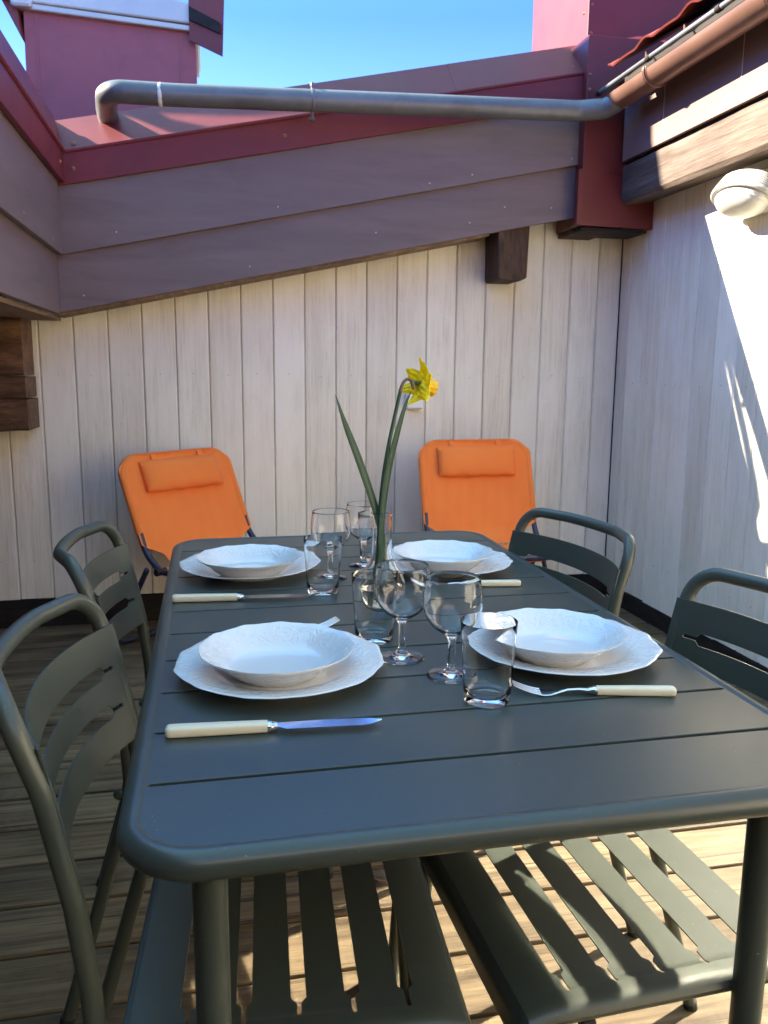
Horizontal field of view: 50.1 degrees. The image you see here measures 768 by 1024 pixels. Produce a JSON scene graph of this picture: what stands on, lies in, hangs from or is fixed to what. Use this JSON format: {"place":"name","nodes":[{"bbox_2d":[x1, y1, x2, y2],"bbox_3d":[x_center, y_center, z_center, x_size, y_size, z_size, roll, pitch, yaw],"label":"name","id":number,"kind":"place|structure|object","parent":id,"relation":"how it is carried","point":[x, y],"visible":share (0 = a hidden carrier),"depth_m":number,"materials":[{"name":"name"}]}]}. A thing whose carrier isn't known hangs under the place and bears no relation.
{"place":"outdoors","nodes":[
{"label":"outdoors","id":0,"kind":"place"},
{"bbox_2d":[0,0,533,87],"label":"sky","id":1,"kind":"structure","parent":0,"point":[267,43],"materials":[{"name":"blue"}]},
{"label":"subfloor","id":2,"kind":"structure","parent":0,"visible":0},
{"bbox_2d":[0,221,621,628],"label":"board wall","id":3,"kind":"structure","parent":2,"relation":"on","point":[252,381],"depth_m":3.80,"materials":[{"name":"white wood"}]},
{"bbox_2d":[405,393,422,408],"bbox_3d":[0.142,-0.539,3.879,0.080,0.105,0.036,-2,10,-12],"label":"wall socket","id":4,"kind":"object","parent":3,"relation":"attached to","point":[418,405],"depth_m":3.87,"materials":[{"name":"white plastic"}]},
{"bbox_2d":[0,239,623,556],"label":"house body","id":5,"kind":"structure","parent":2,"relation":"on","point":[614,390],"depth_m":4.27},
{"bbox_2d":[55,30,682,317],"bbox_3d":[-0.436,-1.691,4.319,4.200,1.436,1.921,-2,10,-12],"label":"roof edge","id":6,"kind":"object","parent":5,"relation":"on","point":[156,203],"visible":0.88,"depth_m":3.44,"materials":[{"name":"brown paint"}]},
{"bbox_2d":[0,30,64,320],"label":"roof edge","id":7,"kind":"object","parent":6,"relation":"attached to","point":[32,149],"visible":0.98,"depth_m":2.70,"materials":[{"name":"brown paint"}]},
{"bbox_2d":[10,0,200,120],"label":"chimney","id":8,"kind":"object","parent":6,"relation":"on","point":[78,53],"visible":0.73,"depth_m":4.07,"materials":[{"name":"red metal"}]},
{"bbox_2d":[2,0,223,56],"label":"rain cowl","id":9,"kind":"object","parent":8,"relation":"attached to","point":[206,22],"visible":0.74,"depth_m":4.06,"materials":[{"name":"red metal"}]},
{"bbox_2d":[95,79,627,123],"bbox_3d":[-0.066,-1.647,3.293,2.186,0.190,0.306,0,10,-5],"label":"drainpipe","id":10,"kind":"object","parent":6,"relation":"attached to","point":[110,95],"visible":0.93,"depth_m":3.25,"materials":[{"name":"grey metal"}]},
{"bbox_2d":[485,226,602,283],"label":"timber block","id":11,"kind":"structure","parent":6,"relation":"hanging from","point":[506,256],"depth_m":3.71,"materials":[{"name":"brown wood"}]},
{"bbox_2d":[557,34,663,238],"bbox_3d":[1.009,-1.673,3.731,0.372,0.800,0.266,-2,10,-12],"label":"metal box","id":12,"kind":"object","parent":6,"relation":"attached to","point":[600,208],"visible":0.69,"depth_m":3.61,"materials":[{"name":"red metal"}]},
{"bbox_2d":[532,0,710,51],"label":"chimney","id":13,"kind":"object","parent":6,"relation":"on","point":[560,23],"visible":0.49,"depth_m":3.85,"materials":[{"name":"red metal"}]},
{"bbox_2d":[616,19,767,204],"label":"roof edge","id":14,"kind":"object","parent":5,"relation":"attached to","point":[703,120],"visible":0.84,"depth_m":3.05,"materials":[{"name":"brown paint"}]},
{"bbox_2d":[608,0,744,81],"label":"tiled roof","id":15,"kind":"structure","parent":14,"relation":"on","point":[691,11],"depth_m":3.03,"materials":[{"name":"red tile"}]},
{"bbox_2d":[595,0,767,107],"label":"gutter","id":16,"kind":"object","parent":14,"relation":"attached to","point":[742,18],"visible":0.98,"depth_m":2.86,"materials":[{"name":"brown metal"}]},
{"bbox_2d":[0,607,767,1023],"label":"deck","id":17,"kind":"structure","parent":2,"relation":"on","point":[36,969],"depth_m":1.82,"materials":[{"name":"brown wood"}]},
{"bbox_2d":[53,521,151,1023],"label":"metal chair","id":18,"kind":"object","parent":17,"relation":"on","point":[93,575],"visible":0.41,"depth_m":1.60,"materials":[{"name":"grey metal"}]},
{"bbox_2d":[118,447,255,643],"bbox_3d":[-0.664,0.169,3.384,0.743,0.810,0.610,8,12,37],"label":"deckchair","id":19,"kind":"object","parent":17,"relation":"on","point":[173,498],"visible":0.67,"depth_m":3.44,"materials":[{"name":"orange fabric"}]},
{"bbox_2d":[0,593,471,1023],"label":"metal chair","id":20,"kind":"object","parent":17,"relation":"on","point":[425,963],"visible":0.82,"depth_m":1.02,"materials":[{"name":"grey metal"}]},
{"bbox_2d":[374,878,386,882],"bbox_3d":[-0.020,0.844,1.886,0.095,0.007,0.010,4,10,20],"label":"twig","id":21,"kind":"object","parent":17,"relation":"on","point":[378,880],"visible":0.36,"depth_m":1.88,"materials":[{"name":"brown wood"}]},
{"bbox_2d":[116,530,767,1023],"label":"dining table","id":22,"kind":"object","parent":17,"relation":"on","point":[424,766],"visible":0.85,"depth_m":0.91,"materials":[{"name":"grey metal"}]},
{"bbox_2d":[172,593,311,601],"bbox_3d":[-0.259,0.155,1.505,0.253,0.013,0.020,-1,10,-6],"label":"table knife","id":23,"kind":"object","parent":22,"relation":"on","point":[208,597],"visible":1,"depth_m":1.49,"materials":[{"name":"metal"}]},
{"bbox_2d":[179,550,305,581],"bbox_3d":[-0.279,0.114,1.716,0.290,0.023,0.292,5,11,26],"label":"dinner plate","id":24,"kind":"object","parent":22,"relation":"on","point":[193,565],"visible":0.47,"depth_m":1.66,"materials":[{"name":"white ceramic"}]},
{"bbox_2d":[196,544,301,580],"bbox_3d":[-0.273,0.106,1.667,0.212,0.040,0.214,-1,10,-8],"label":"soup plate","id":25,"kind":"object","parent":24,"relation":"on","point":[252,560],"visible":0.95,"depth_m":1.71,"materials":[{"name":"white ceramic"}]},
{"bbox_2d":[165,718,381,737],"bbox_3d":[-0.127,0.251,0.963,0.252,0.013,0.019,-1,10,-8],"label":"table knife","id":26,"kind":"object","parent":22,"relation":"on","point":[183,730],"visible":1,"depth_m":0.95,"materials":[{"name":"metal"}]},
{"bbox_2d":[208,616,339,636],"bbox_3d":[-0.173,0.189,1.308,0.215,0.016,0.024,-4,11,-25],"label":"table fork","id":27,"kind":"object","parent":22,"relation":"on","point":[327,624],"visible":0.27,"depth_m":1.35,"materials":[{"name":"metal"}]},
{"bbox_2d":[174,631,383,698],"bbox_3d":[-0.144,0.214,1.148,0.292,0.023,0.290,-4,11,-23],"label":"dinner plate","id":28,"kind":"object","parent":22,"relation":"on","point":[363,661],"visible":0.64,"depth_m":1.09,"materials":[{"name":"white ceramic"}]},
{"bbox_2d":[198,621,354,687],"bbox_3d":[-0.146,0.201,1.127,0.214,0.040,0.212,-6,12,-34],"label":"soup plate","id":29,"kind":"object","parent":28,"relation":"on","point":[278,654],"visible":1,"depth_m":1.16,"materials":[{"name":"white ceramic"}]},
{"bbox_2d":[303,533,341,595],"bbox_3d":[-0.116,0.100,1.555,0.073,0.107,0.073,-2,10,-12],"label":"tumbler","id":30,"kind":"object","parent":22,"relation":"on","point":[322,552],"visible":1,"depth_m":1.53,"materials":[{"name":"clear glass"}]},
{"bbox_2d":[311,508,350,581],"bbox_3d":[-0.107,0.066,1.656,0.081,0.139,0.081,-2,10,-12],"label":"wine glass","id":31,"kind":"object","parent":22,"relation":"on","point":[336,521],"visible":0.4,"depth_m":1.62,"materials":[{"name":"clear glass"}]},
{"bbox_2d":[346,501,378,568],"bbox_3d":[-0.043,0.049,1.763,0.080,0.137,0.080,-2,10,-12],"label":"wine glass","id":32,"kind":"object","parent":22,"relation":"on","point":[361,520],"visible":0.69,"depth_m":1.73,"materials":[{"name":"clear glass"}]},
{"bbox_2d":[359,538,371,561],"bbox_3d":[-0.022,0.055,1.821,0.073,0.107,0.073,-2,10,-12],"label":"tumbler","id":33,"kind":"object","parent":22,"relation":"on","point":[368,549],"visible":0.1,"depth_m":1.80,"materials":[{"name":"clear glass"}]},
{"bbox_2d":[351,568,394,644],"bbox_3d":[-0.015,0.148,1.282,0.073,0.107,0.073,-2,10,-12],"label":"tumbler","id":34,"kind":"object","parent":22,"relation":"on","point":[374,622],"visible":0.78,"depth_m":1.26,"materials":[{"name":"clear glass"}]},
{"bbox_2d":[365,510,393,568],"bbox_3d":[-0.004,0.086,1.438,0.085,0.176,0.085,-2,10,-12],"label":"flask vase","id":35,"kind":"object","parent":22,"relation":"on","point":[381,537],"visible":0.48,"depth_m":1.42,"materials":[{"name":"clear glass"}]},
{"bbox_2d":[335,357,438,513],"bbox_3d":[0.006,-0.050,1.420,0.182,0.428,0.066,-2,10,-12],"label":"daffodil","id":36,"kind":"object","parent":35,"relation":"in","point":[422,385],"visible":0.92,"depth_m":1.40,"materials":[{"name":"green plant"}]},
{"bbox_2d":[374,559,429,665],"bbox_3d":[0.027,0.146,1.200,0.082,0.141,0.082,-2,10,-12],"label":"wine glass","id":37,"kind":"object","parent":22,"relation":"on","point":[399,587],"visible":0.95,"depth_m":1.17,"materials":[{"name":"clear glass"}]},
{"bbox_2d":[392,548,512,574],"bbox_3d":[0.129,0.110,1.759,0.293,0.023,0.290,8,12,36],"label":"dinner plate","id":38,"kind":"object","parent":22,"relation":"on","point":[497,561],"visible":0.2,"depth_m":1.74,"materials":[{"name":"white ceramic"}]},
{"bbox_2d":[393,540,493,572],"bbox_3d":[0.124,0.099,1.727,0.214,0.040,0.212,-9,14,-43],"label":"soup plate","id":39,"kind":"object","parent":38,"relation":"on","point":[445,555],"visible":0.81,"depth_m":1.78,"materials":[{"name":"white ceramic"}]},
{"bbox_2d":[423,571,482,683],"bbox_3d":[0.094,0.158,1.131,0.082,0.141,0.082,-2,10,-12],"label":"wine glass","id":40,"kind":"object","parent":22,"relation":"on","point":[451,599],"visible":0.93,"depth_m":1.10,"materials":[{"name":"clear glass"}]},
{"bbox_2d":[460,612,517,707],"bbox_3d":[0.133,0.190,1.050,0.073,0.107,0.073,-2,10,-12],"label":"tumbler","id":41,"kind":"object","parent":22,"relation":"on","point":[488,643],"visible":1,"depth_m":1.03,"materials":[{"name":"clear glass"}]},
{"bbox_2d":[481,580,520,585],"bbox_3d":[0.163,0.139,1.615,0.215,0.016,0.024,0,10,-3],"label":"table fork","id":42,"kind":"object","parent":22,"relation":"on","point":[501,582],"visible":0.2,"depth_m":1.61,"materials":[{"name":"metal"}]},
{"bbox_2d":[514,619,662,675],"bbox_3d":[0.264,0.202,1.233,0.290,0.023,0.292,-2,10,-13],"label":"dinner plate","id":43,"kind":"object","parent":22,"relation":"on","point":[636,649],"visible":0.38,"depth_m":1.17,"materials":[{"name":"white ceramic"}]},
{"bbox_2d":[497,608,627,666],"bbox_3d":[0.247,0.190,1.209,0.214,0.040,0.212,4,10,19],"label":"soup plate","id":44,"kind":"object","parent":43,"relation":"on","point":[556,638],"visible":0.84,"depth_m":1.24,"materials":[{"name":"white ceramic"}]},
{"bbox_2d":[512,680,676,695],"bbox_3d":[0.276,0.233,1.080,0.215,0.016,0.024,1,10,0],"label":"table fork","id":45,"kind":"object","parent":22,"relation":"on","point":[641,690],"visible":0.99,"depth_m":1.07,"materials":[{"name":"metal"}]},
{"bbox_2d":[418,439,548,567],"bbox_3d":[0.465,0.124,3.591,0.567,0.846,0.595,-2,10,-14],"label":"deckchair","id":46,"kind":"object","parent":17,"relation":"on","point":[485,487],"visible":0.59,"depth_m":3.70,"materials":[{"name":"orange fabric"}]},
{"bbox_2d":[328,508,638,985],"bbox_3d":[0.199,0.448,1.738,0.570,0.852,0.433,-3,11,-20],"label":"metal chair","id":47,"kind":"object","parent":17,"relation":"on","point":[611,576],"visible":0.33,"depth_m":1.72,"materials":[{"name":"grey metal"}]},
{"bbox_2d":[407,568,767,1023],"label":"metal chair","id":48,"kind":"object","parent":17,"relation":"on","point":[522,984],"visible":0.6,"depth_m":1.11,"materials":[{"name":"grey metal"}]},
{"bbox_3d":[-1.881,0.361,0.814,0.177,1.420,5.420,-2,10,-12],"label":"board wall","id":49,"kind":"object","parent":17,"relation":"on","visible":0},
{"bbox_2d":[0,317,39,431],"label":"timber corbel","id":50,"kind":"object","parent":49,"relation":"attached to","point":[19,408],"visible":1,"depth_m":3.31,"materials":[{"name":"brown wood"}]},
{"bbox_2d":[603,159,767,672],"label":"board wall","id":51,"kind":"structure","parent":2,"relation":"on","point":[688,496],"depth_m":3.44,"materials":[{"name":"white wood"}]},
{"bbox_2d":[710,168,767,218],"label":"wall lamp","id":52,"kind":"object","parent":51,"relation":"attached to","point":[741,194],"visible":1,"depth_m":2.88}
]}

